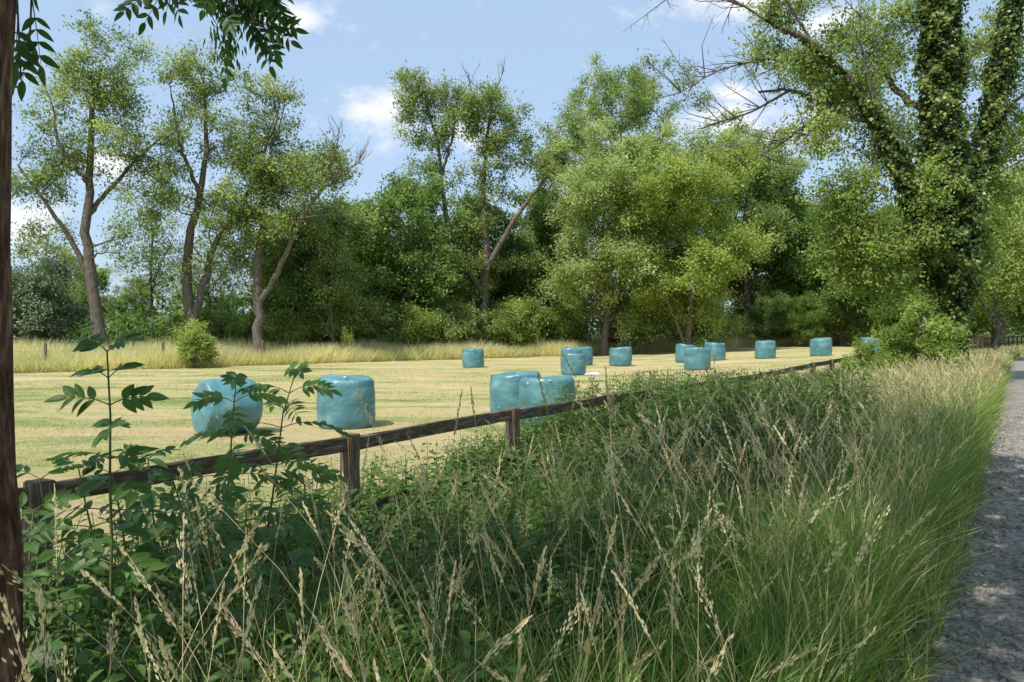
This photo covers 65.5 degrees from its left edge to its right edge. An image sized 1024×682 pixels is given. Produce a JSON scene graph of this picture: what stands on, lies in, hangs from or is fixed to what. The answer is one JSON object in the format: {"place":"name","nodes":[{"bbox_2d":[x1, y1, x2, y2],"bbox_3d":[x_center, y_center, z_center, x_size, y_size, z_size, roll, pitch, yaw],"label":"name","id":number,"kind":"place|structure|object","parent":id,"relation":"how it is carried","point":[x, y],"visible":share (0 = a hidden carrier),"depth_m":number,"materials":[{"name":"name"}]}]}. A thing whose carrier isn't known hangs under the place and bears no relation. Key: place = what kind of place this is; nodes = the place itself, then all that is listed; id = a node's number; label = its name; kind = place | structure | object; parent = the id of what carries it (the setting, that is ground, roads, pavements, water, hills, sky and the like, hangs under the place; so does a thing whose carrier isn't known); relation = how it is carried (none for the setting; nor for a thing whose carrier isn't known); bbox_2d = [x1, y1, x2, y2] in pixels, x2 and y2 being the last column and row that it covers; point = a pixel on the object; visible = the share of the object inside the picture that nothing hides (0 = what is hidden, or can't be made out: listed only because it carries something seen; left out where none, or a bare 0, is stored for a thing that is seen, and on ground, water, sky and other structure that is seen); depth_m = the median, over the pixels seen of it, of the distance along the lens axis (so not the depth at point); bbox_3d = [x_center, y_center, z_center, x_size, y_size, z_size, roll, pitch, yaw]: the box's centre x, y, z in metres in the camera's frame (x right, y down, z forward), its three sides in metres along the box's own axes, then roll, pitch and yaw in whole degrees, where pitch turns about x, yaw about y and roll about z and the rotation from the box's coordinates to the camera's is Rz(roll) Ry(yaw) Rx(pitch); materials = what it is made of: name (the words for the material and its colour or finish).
{"place":"outdoors","nodes":[
{"label":"outdoors","id":0,"kind":"place"},
{"bbox_2d":[10,0,1023,330],"label":"sky","id":1,"kind":"structure","parent":0,"point":[349,49],"materials":[{"name":"blue"}]},
{"bbox_2d":[13,330,1023,372],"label":"meadow grass","id":2,"kind":"structure","parent":0,"point":[27,357],"depth_m":54.04,"materials":[{"name":"yellow plant"}]},
{"bbox_2d":[14,330,1023,657],"bbox_3d":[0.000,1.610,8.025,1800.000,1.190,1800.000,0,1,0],"label":"ground","id":3,"kind":"structure","parent":0,"point":[786,356],"depth_m":23.22,"materials":[{"name":"beige plant"}]},
{"bbox_2d":[12,215,86,300],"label":"young ash tree","id":4,"kind":"object","parent":3,"relation":"on","point":[42,242],"visible":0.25,"depth_m":71.27,"materials":[{"name":"green plant"}]},
{"bbox_2d":[11,247,107,346],"bbox_3d":[-31.726,-2.267,52.045,8.104,8.167,7.820,0,1,0],"label":"willow bush","id":5,"kind":"object","parent":3,"relation":"on","point":[57,316],"visible":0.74,"depth_m":51.31,"materials":[{"name":"green plant"}]},
{"bbox_2d":[19,487,99,665],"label":"ash sapling","id":6,"kind":"object","parent":3,"relation":"on","point":[31,546],"visible":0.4,"depth_m":3.11,"materials":[{"name":"green plant"}]},
{"bbox_2d":[35,235,87,307],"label":"young ash tree","id":7,"kind":"object","parent":3,"relation":"on","point":[77,290],"visible":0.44,"depth_m":65.92,"materials":[{"name":"green plant"}]},
{"bbox_2d":[16,464,125,670],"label":"ash sapling","id":8,"kind":"object","parent":3,"relation":"on","point":[82,534],"visible":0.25,"depth_m":3.36,"materials":[{"name":"green plant"}]},
{"bbox_2d":[23,518,135,678],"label":"ash sapling","id":9,"kind":"object","parent":3,"relation":"on","point":[45,556],"visible":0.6,"depth_m":2.82,"materials":[{"name":"green plant"}]},
{"bbox_2d":[59,253,116,335],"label":"broadleaf tree","id":10,"kind":"object","parent":3,"relation":"on","point":[100,275],"visible":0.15,"depth_m":84.12,"materials":[{"name":"green plant"}]},
{"bbox_2d":[27,452,162,669],"bbox_3d":[-1.851,1.111,3.530,0.494,1.213,0.422,0,1,23],"label":"ash sapling","id":11,"kind":"object","parent":3,"relation":"on","point":[101,566],"visible":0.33,"depth_m":3.53,"materials":[{"name":"green plant"}]},
{"bbox_2d":[10,6,205,348],"bbox_3d":[-26.749,-9.880,51.668,13.868,22.527,8.923,0,1,0],"label":"ash tree","id":12,"kind":"object","parent":3,"relation":"on","point":[74,159],"visible":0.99,"depth_m":51.37,"materials":[{"name":"green plant"}]},
{"bbox_2d":[37,333,178,676],"bbox_3d":[-1.513,0.835,3.006,0.490,1.734,0.485,0,1,-30],"label":"ash sapling","id":13,"kind":"object","parent":3,"relation":"on","point":[119,491],"visible":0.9,"depth_m":2.98,"materials":[{"name":"green plant"}]},
{"bbox_2d":[52,460,197,659],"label":"ash sapling","id":14,"kind":"object","parent":3,"relation":"on","point":[117,575],"visible":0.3,"depth_m":3.51,"materials":[{"name":"green plant"}]},
{"bbox_2d":[101,274,158,343],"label":"broadleaf tree","id":15,"kind":"object","parent":3,"relation":"on","point":[135,296],"visible":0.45,"depth_m":73.33,"materials":[{"name":"green plant"}]},
{"bbox_2d":[96,187,202,343],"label":"young ash tree","id":16,"kind":"object","parent":3,"relation":"on","point":[155,274],"visible":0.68,"depth_m":63.70,"materials":[{"name":"green plant"}]},
{"bbox_2d":[92,444,208,626],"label":"ash sapling","id":17,"kind":"object","parent":3,"relation":"on","point":[154,546],"visible":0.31,"depth_m":3.79,"materials":[{"name":"green plant"}]},
{"bbox_2d":[0,0,308,681],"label":"ash tree","id":18,"kind":"object","parent":3,"relation":"on","point":[11,538],"visible":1,"depth_m":2.29,"materials":[{"name":"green plant"}]},
{"bbox_2d":[148,239,204,312],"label":"young ash tree","id":19,"kind":"object","parent":3,"relation":"on","point":[173,295],"visible":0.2,"depth_m":79.50,"materials":[{"name":"green plant"}]},
{"bbox_2d":[148,303,212,344],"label":"bush","id":20,"kind":"object","parent":3,"relation":"on","point":[180,312],"visible":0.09,"depth_m":61.40,"materials":[{"name":"green plant"}]},
{"bbox_2d":[130,461,253,640],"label":"ash sapling","id":21,"kind":"object","parent":3,"relation":"on","point":[169,497],"visible":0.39,"depth_m":3.57,"materials":[{"name":"green plant"}]},
{"bbox_2d":[166,317,221,367],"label":"bush","id":22,"kind":"object","parent":3,"relation":"on","point":[197,341],"visible":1,"depth_m":46.28,"materials":[{"name":"green plant"}]},
{"bbox_2d":[129,540,282,681],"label":"ash sapling","id":23,"kind":"object","parent":3,"relation":"on","point":[225,555],"visible":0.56,"depth_m":2.96,"materials":[{"name":"green plant"}]},
{"bbox_2d":[179,306,232,347],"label":"bush","id":24,"kind":"object","parent":3,"relation":"on","point":[213,328],"visible":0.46,"depth_m":58.27,"materials":[{"name":"green plant"}]},
{"bbox_2d":[165,204,251,311],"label":"young ash tree","id":25,"kind":"object","parent":3,"relation":"on","point":[213,283],"visible":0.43,"depth_m":61.92,"materials":[{"name":"green plant"}]},
{"bbox_2d":[147,485,273,673],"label":"ash sapling","id":26,"kind":"object","parent":3,"relation":"on","point":[225,497],"visible":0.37,"depth_m":3.26,"materials":[{"name":"green plant"}]},
{"bbox_2d":[136,31,307,335],"bbox_3d":[-19.454,-9.732,53.840,10.766,22.163,7.707,0,1,-21],"label":"ash tree","id":27,"kind":"object","parent":3,"relation":"on","point":[192,308],"visible":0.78,"depth_m":53.43,"materials":[{"name":"green plant"}]},
{"bbox_2d":[141,371,305,581],"bbox_3d":[-1.503,0.937,4.119,0.764,1.549,0.689,1,1,31],"label":"ash sapling","id":28,"kind":"object","parent":3,"relation":"on","point":[239,379],"visible":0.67,"depth_m":4.05,"materials":[{"name":"green plant"}]},
{"bbox_2d":[191,378,262,434],"bbox_3d":[-6.297,1.429,17.511,1.216,1.242,1.366,-1,1,-42],"label":"silage bale","id":29,"kind":"object","parent":3,"relation":"on","point":[204,418],"visible":0.59,"depth_m":17.07},
{"bbox_2d":[213,286,246,322],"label":"sycamore tree","id":30,"kind":"object","parent":3,"relation":"on","point":[231,299],"visible":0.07,"depth_m":75.65,"materials":[{"name":"green plant"}]},
{"bbox_2d":[217,308,270,345],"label":"bush","id":31,"kind":"object","parent":3,"relation":"on","point":[240,326],"visible":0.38,"depth_m":57.34,"materials":[{"name":"green plant"}]},
{"bbox_2d":[219,203,295,343],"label":"young ash tree","id":32,"kind":"object","parent":3,"relation":"on","point":[251,275],"visible":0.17,"depth_m":60.12,"materials":[{"name":"green plant"}]},
{"bbox_2d":[184,361,360,576],"bbox_3d":[-1.296,0.908,4.252,0.816,1.602,0.828,0,1,28],"label":"ash sapling","id":33,"kind":"object","parent":3,"relation":"on","point":[302,368],"visible":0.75,"depth_m":4.29,"materials":[{"name":"green plant"}]},
{"bbox_2d":[192,81,371,353],"bbox_3d":[-15.301,-7.997,53.907,12.364,19.329,6.994,0,1,0],"label":"ash tree","id":34,"kind":"object","parent":3,"relation":"on","point":[329,168],"visible":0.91,"depth_m":53.30,"materials":[{"name":"green plant"}]},
{"bbox_2d":[250,303,321,348],"bbox_3d":[-16.370,-0.626,58.012,5.410,4.267,4.820,0,1,-16],"label":"bush","id":35,"kind":"object","parent":3,"relation":"on","point":[285,329],"visible":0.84,"depth_m":57.00,"materials":[{"name":"green plant"}]},
{"bbox_2d":[233,523,356,677],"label":"ash sapling","id":36,"kind":"object","parent":3,"relation":"on","point":[308,555],"visible":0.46,"depth_m":3.25,"materials":[{"name":"green plant"}]},
{"bbox_2d":[244,181,385,345],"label":"sycamore tree","id":37,"kind":"object","parent":3,"relation":"on","point":[295,293],"visible":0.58,"depth_m":58.49,"materials":[{"name":"green plant"}]},
{"bbox_2d":[42,337,588,363],"bbox_3d":[-11.176,0.750,55.724,47.485,1.742,1.634,-1,1,-39],"label":"wire fence","id":38,"kind":"object","parent":3,"relation":"on","point":[163,351],"visible":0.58,"depth_m":51.61,"materials":[{"name":"brown wood"}]},
{"bbox_2d":[263,464,372,621],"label":"ash sapling","id":39,"kind":"object","parent":3,"relation":"on","point":[321,478],"visible":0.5,"depth_m":3.87,"materials":[{"name":"green plant"}]},
{"bbox_2d":[299,230,367,347],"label":"young ash tree","id":40,"kind":"object","parent":3,"relation":"on","point":[337,295],"visible":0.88,"depth_m":57.34,"materials":[{"name":"green plant"}]},
{"bbox_2d":[299,290,373,346],"bbox_3d":[-14.127,-1.470,61.128,7.935,6.258,7.069,1,1,38],"label":"bush","id":41,"kind":"object","parent":3,"relation":"on","point":[348,322],"visible":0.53,"depth_m":59.35,"materials":[{"name":"green plant"}]},
{"bbox_2d":[316,374,375,429],"bbox_3d":[-3.911,1.427,18.835,1.374,1.247,1.426,1,0,0],"label":"silage bale","id":42,"kind":"object","parent":3,"relation":"on","point":[343,411],"visible":0.9,"depth_m":18.23},
{"bbox_2d":[340,327,354,351],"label":"bush","id":43,"kind":"object","parent":3,"relation":"on","point":[346,335],"visible":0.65,"depth_m":55.87,"materials":[{"name":"green plant"}]},
{"bbox_2d":[326,289,404,346],"bbox_3d":[-11.470,-1.262,62.660,6.426,5.689,7.213,0,1,0],"label":"bush","id":44,"kind":"object","parent":3,"relation":"on","point":[373,328],"visible":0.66,"depth_m":61.37,"materials":[{"name":"green plant"}]},
{"bbox_2d":[320,197,415,303],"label":"broadleaf tree","id":45,"kind":"object","parent":3,"relation":"on","point":[365,262],"visible":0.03,"depth_m":70.24,"materials":[{"name":"green plant"}]},
{"bbox_2d":[337,165,477,329],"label":"sycamore tree","id":46,"kind":"object","parent":3,"relation":"on","point":[416,202],"visible":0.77,"depth_m":64.75,"materials":[{"name":"green plant"}]},
{"bbox_2d":[377,297,443,347],"bbox_3d":[-8.361,-0.992,63.919,6.492,5.120,5.784,0,1,18],"label":"bush","id":47,"kind":"object","parent":3,"relation":"on","point":[412,322],"visible":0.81,"depth_m":62.48,"materials":[{"name":"green plant"}]},
{"bbox_2d":[425,293,483,346],"bbox_3d":[-5.628,-1.181,66.108,7.213,5.689,6.426,1,1,33],"label":"bush","id":48,"kind":"object","parent":3,"relation":"on","point":[454,315],"visible":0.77,"depth_m":64.95,"materials":[{"name":"green plant"}]},
{"bbox_2d":[403,186,513,316],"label":"broadleaf tree","id":49,"kind":"object","parent":3,"relation":"on","point":[473,243],"visible":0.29,"depth_m":73.24,"materials":[{"name":"green plant"}]},
{"bbox_2d":[23,362,914,681],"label":"nettle","id":50,"kind":"object","parent":3,"relation":"on","point":[429,536],"depth_m":4.55,"materials":[{"name":"green plant"}]},
{"bbox_2d":[462,348,483,367],"bbox_3d":[-2.320,1.009,47.629,1.380,1.204,1.339,0,-2,-43],"label":"silage bale","id":51,"kind":"object","parent":3,"relation":"on","point":[472,358],"visible":0.99,"depth_m":47.06},
{"bbox_2d":[442,223,515,305],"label":"sycamore tree","id":52,"kind":"object","parent":3,"relation":"on","point":[494,299],"visible":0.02,"depth_m":79.78,"materials":[{"name":"green plant"}]},
{"bbox_2d":[385,59,584,317],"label":"tree","id":53,"kind":"object","parent":3,"relation":"on","point":[469,117],"visible":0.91,"depth_m":69.40,"materials":[{"name":"green plant"}]},
{"bbox_2d":[462,307,524,345],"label":"bush","id":54,"kind":"object","parent":3,"relation":"on","point":[489,329],"visible":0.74,"depth_m":66.81,"materials":[{"name":"green plant"}]},
{"bbox_2d":[2,343,1023,681],"bbox_3d":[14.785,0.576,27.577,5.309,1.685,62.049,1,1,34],"label":"grass stalks","id":55,"kind":"object","parent":3,"relation":"on","point":[900,389],"depth_m":3.69,"materials":[{"name":"plant"}]},
{"bbox_2d":[0,344,1023,681],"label":"grass seed heads","id":56,"kind":"object","parent":55,"relation":"attached to","point":[646,574],"depth_m":3.03,"materials":[{"name":"beige plant"}]},
{"bbox_2d":[489,371,540,411],"bbox_3d":[0.111,1.393,20.938,1.371,1.212,1.356,0,0,16],"label":"silage bale","id":57,"kind":"object","parent":3,"relation":"on","point":[504,390],"visible":0.47,"depth_m":20.36},
{"bbox_2d":[13,254,1023,346],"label":"woodland","id":58,"kind":"object","parent":3,"relation":"on","point":[127,326],"visible":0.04,"depth_m":61.98,"materials":[{"name":"green plant"}]},
{"bbox_2d":[18,336,1023,631],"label":"wooden fence","id":59,"kind":"object","parent":3,"relation":"on","point":[346,448],"visible":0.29,"depth_m":5.62,"materials":[{"name":"brown wood"}]},
{"bbox_2d":[492,289,562,349],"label":"bush","id":60,"kind":"object","parent":3,"relation":"on","point":[517,313],"visible":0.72,"depth_m":68.87,"materials":[{"name":"green plant"}]},
{"bbox_2d":[500,214,558,338],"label":"broadleaf tree","id":61,"kind":"object","parent":3,"relation":"on","point":[524,260],"visible":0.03,"depth_m":88.51,"materials":[{"name":"green plant"}]},
{"bbox_2d":[477,182,596,335],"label":"broadleaf tree","id":62,"kind":"object","parent":3,"relation":"on","point":[513,285],"visible":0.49,"depth_m":77.27,"materials":[{"name":"green plant"}]},
{"bbox_2d":[519,375,575,427],"bbox_3d":[0.820,1.427,19.107,1.394,1.213,1.321,1,2,31],"label":"silage bale","id":63,"kind":"object","parent":3,"relation":"on","point":[530,389],"visible":0.53,"depth_m":18.57},
{"bbox_2d":[540,299,599,346],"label":"bush","id":64,"kind":"object","parent":3,"relation":"on","point":[566,330],"visible":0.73,"depth_m":71.11,"materials":[{"name":"green plant"}]},
{"bbox_2d":[560,347,582,362],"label":"silage bale","id":65,"kind":"object","parent":3,"relation":"on","point":[574,350],"visible":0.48,"depth_m":48.10},
{"bbox_2d":[561,353,585,374],"bbox_3d":[3.111,1.165,40.323,1.275,1.125,1.248,0,2,-28],"label":"silage bale","id":66,"kind":"object","parent":3,"relation":"on","point":[577,363],"visible":0.84,"depth_m":39.80},
{"bbox_2d":[575,346,592,365],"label":"silage bale","id":67,"kind":"object","parent":3,"relation":"on","point":[587,351],"visible":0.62,"depth_m":49.92},
{"bbox_2d":[528,110,682,355],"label":"broadleaf tree","id":68,"kind":"object","parent":3,"relation":"on","point":[606,175],"visible":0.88,"depth_m":65.79,"materials":[{"name":"green plant"}]},
{"bbox_2d":[520,48,720,289],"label":"oak tree","id":69,"kind":"object","parent":3,"relation":"on","point":[636,109],"visible":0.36,"depth_m":80.58,"materials":[{"name":"green plant"}]},
{"bbox_2d":[609,346,631,366],"bbox_3d":[6.740,0.966,49.514,1.437,1.250,1.362,0,0,19],"label":"silage bale","id":70,"kind":"object","parent":3,"relation":"on","point":[620,356],"visible":0.95,"depth_m":48.94},
{"bbox_2d":[593,304,671,351],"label":"bush","id":71,"kind":"object","parent":3,"relation":"on","point":[611,339],"visible":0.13,"depth_m":73.44,"materials":[{"name":"green plant"}]},
{"bbox_2d":[630,195,733,322],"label":"broadleaf tree","id":72,"kind":"object","parent":3,"relation":"on","point":[702,237],"visible":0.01,"depth_m":85.87,"materials":[{"name":"green plant"}]},
{"bbox_2d":[591,116,779,347],"bbox_3d":[13.943,-8.816,66.998,14.902,20.919,14.133,0,1,0],"label":"broadleaf tree","id":73,"kind":"object","parent":3,"relation":"on","point":[658,295],"visible":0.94,"depth_m":64.62,"materials":[{"name":"green plant"}]},
{"bbox_2d":[675,344,695,362],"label":"silage bale","id":74,"kind":"object","parent":3,"relation":"on","point":[679,352],"visible":0.62,"depth_m":51.02},
{"bbox_2d":[657,294,734,345],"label":"bush","id":75,"kind":"object","parent":3,"relation":"on","point":[703,333],"visible":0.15,"depth_m":73.00,"materials":[{"name":"green plant"}]},
{"bbox_2d":[684,347,710,369],"bbox_3d":[10.054,0.953,43.233,1.445,1.275,1.414,0,1,-40],"label":"silage bale","id":76,"kind":"object","parent":3,"relation":"on","point":[695,358],"visible":0.84,"depth_m":42.63},
{"bbox_2d":[704,342,725,360],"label":"silage bale","id":77,"kind":"object","parent":3,"relation":"on","point":[719,348],"visible":0.72,"depth_m":51.62},
{"bbox_2d":[716,312,754,346],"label":"bush","id":78,"kind":"object","parent":3,"relation":"on","point":[745,320],"visible":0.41,"depth_m":75.11,"materials":[{"name":"green plant"}]},
{"bbox_2d":[686,103,818,321],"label":"broadleaf tree","id":79,"kind":"object","parent":3,"relation":"on","point":[777,217],"visible":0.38,"depth_m":77.53,"materials":[{"name":"green plant"}]},
{"bbox_2d":[755,340,775,358],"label":"silage bale","id":80,"kind":"object","parent":3,"relation":"on","point":[765,349],"visible":0.93,"depth_m":51.35},
{"bbox_2d":[744,283,793,340],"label":"sycamore tree","id":81,"kind":"object","parent":3,"relation":"on","point":[774,303],"visible":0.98,"depth_m":75.30,"materials":[{"name":"green plant"}]},
{"bbox_2d":[708,160,837,324],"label":"sycamore tree","id":82,"kind":"object","parent":3,"relation":"on","point":[793,286],"visible":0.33,"depth_m":80.85,"materials":[{"name":"green plant"}]},
{"bbox_2d":[771,295,834,346],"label":"bush","id":83,"kind":"object","parent":3,"relation":"on","point":[790,331],"visible":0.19,"depth_m":77.11,"materials":[{"name":"green plant"}]},
{"bbox_2d":[786,289,830,346],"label":"sycamore tree","id":84,"kind":"object","parent":3,"relation":"on","point":[808,321],"visible":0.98,"depth_m":73.45,"materials":[{"name":"green plant"}]},
{"bbox_2d":[810,337,831,355],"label":"silage bale","id":85,"kind":"object","parent":3,"relation":"on","point":[820,346],"visible":0.91,"depth_m":52.25},
{"bbox_2d":[623,0,1023,368],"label":"ivy clad tree","id":86,"kind":"object","parent":3,"relation":"on","point":[950,186],"visible":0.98,"depth_m":21.69,"materials":[{"name":"green plant"}]},
{"bbox_2d":[779,200,887,346],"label":"broadleaf tree","id":87,"kind":"object","parent":3,"relation":"on","point":[821,291],"visible":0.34,"depth_m":75.60,"materials":[{"name":"green plant"}]},
{"bbox_2d":[836,350,876,381],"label":"bush","id":88,"kind":"object","parent":3,"relation":"on","point":[855,362],"visible":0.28,"depth_m":17.63,"materials":[{"name":"green plant"}]},
{"bbox_2d":[828,301,891,346],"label":"bush","id":89,"kind":"object","parent":3,"relation":"on","point":[864,325],"visible":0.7,"depth_m":75.25,"materials":[{"name":"green plant"}]},
{"bbox_2d":[838,331,899,378],"bbox_3d":[8.800,0.689,19.725,1.390,1.902,1.439,1,1,38],"label":"bush","id":90,"kind":"object","parent":3,"relation":"on","point":[880,357],"visible":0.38,"depth_m":19.52,"materials":[{"name":"green plant"}]},
{"bbox_2d":[861,337,879,351],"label":"silage bale","id":91,"kind":"object","parent":3,"relation":"on","point":[865,341],"visible":0.34,"depth_m":55.51},
{"bbox_2d":[836,198,908,345],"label":"broadleaf tree","id":92,"kind":"object","parent":3,"relation":"on","point":[891,208],"visible":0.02,"depth_m":76.87,"materials":[{"name":"green plant"}]},
{"bbox_2d":[859,240,933,340],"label":"sycamore tree","id":93,"kind":"object","parent":3,"relation":"on","point":[884,320],"visible":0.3,"depth_m":66.88,"materials":[{"name":"green plant"}]},
{"bbox_2d":[866,287,976,371],"bbox_3d":[10.941,0.120,20.878,2.317,3.171,2.398,0,1,-27],"label":"bush","id":94,"kind":"object","parent":3,"relation":"on","point":[929,343],"visible":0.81,"depth_m":20.68,"materials":[{"name":"green plant"}]},
{"bbox_2d":[923,338,974,374],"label":"bush","id":95,"kind":"object","parent":3,"relation":"on","point":[969,359],"visible":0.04,"depth_m":20.89,"materials":[{"name":"green plant"}]},
{"bbox_2d":[915,305,1009,337],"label":"sycamore tree","id":96,"kind":"object","parent":3,"relation":"on","point":[977,327],"visible":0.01,"depth_m":69.82,"materials":[{"name":"green plant"}]},
{"bbox_2d":[930,167,1023,348],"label":"broadleaf tree","id":97,"kind":"object","parent":3,"relation":"on","point":[1003,328],"visible":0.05,"depth_m":60.03,"materials":[{"name":"green plant"}]},
{"bbox_2d":[968,309,1016,344],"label":"broadleaf tree","id":98,"kind":"object","parent":3,"relation":"on","point":[972,328],"visible":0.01,"depth_m":84.15,"materials":[{"name":"green plant"}]},
{"bbox_2d":[962,187,1023,352],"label":"young tree","id":99,"kind":"object","parent":3,"relation":"on","point":[1005,288],"visible":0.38,"depth_m":39.03,"materials":[{"name":"green plant"}]},
{"bbox_2d":[988,231,1023,337],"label":"broadleaf tree","id":100,"kind":"object","parent":3,"relation":"on","point":[1020,317],"visible":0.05,"depth_m":63.07,"materials":[{"name":"green plant"}]},
{"bbox_2d":[990,159,1023,333],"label":"broadleaf tree","id":101,"kind":"object","parent":3,"relation":"on","point":[1020,166],"visible":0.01,"depth_m":69.28,"materials":[{"name":"green plant"}]},
{"bbox_2d":[878,356,1023,681],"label":"gravel path","id":102,"kind":"structure","parent":0,"point":[991,622],"depth_m":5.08,"materials":[{"name":"grey gravel"}]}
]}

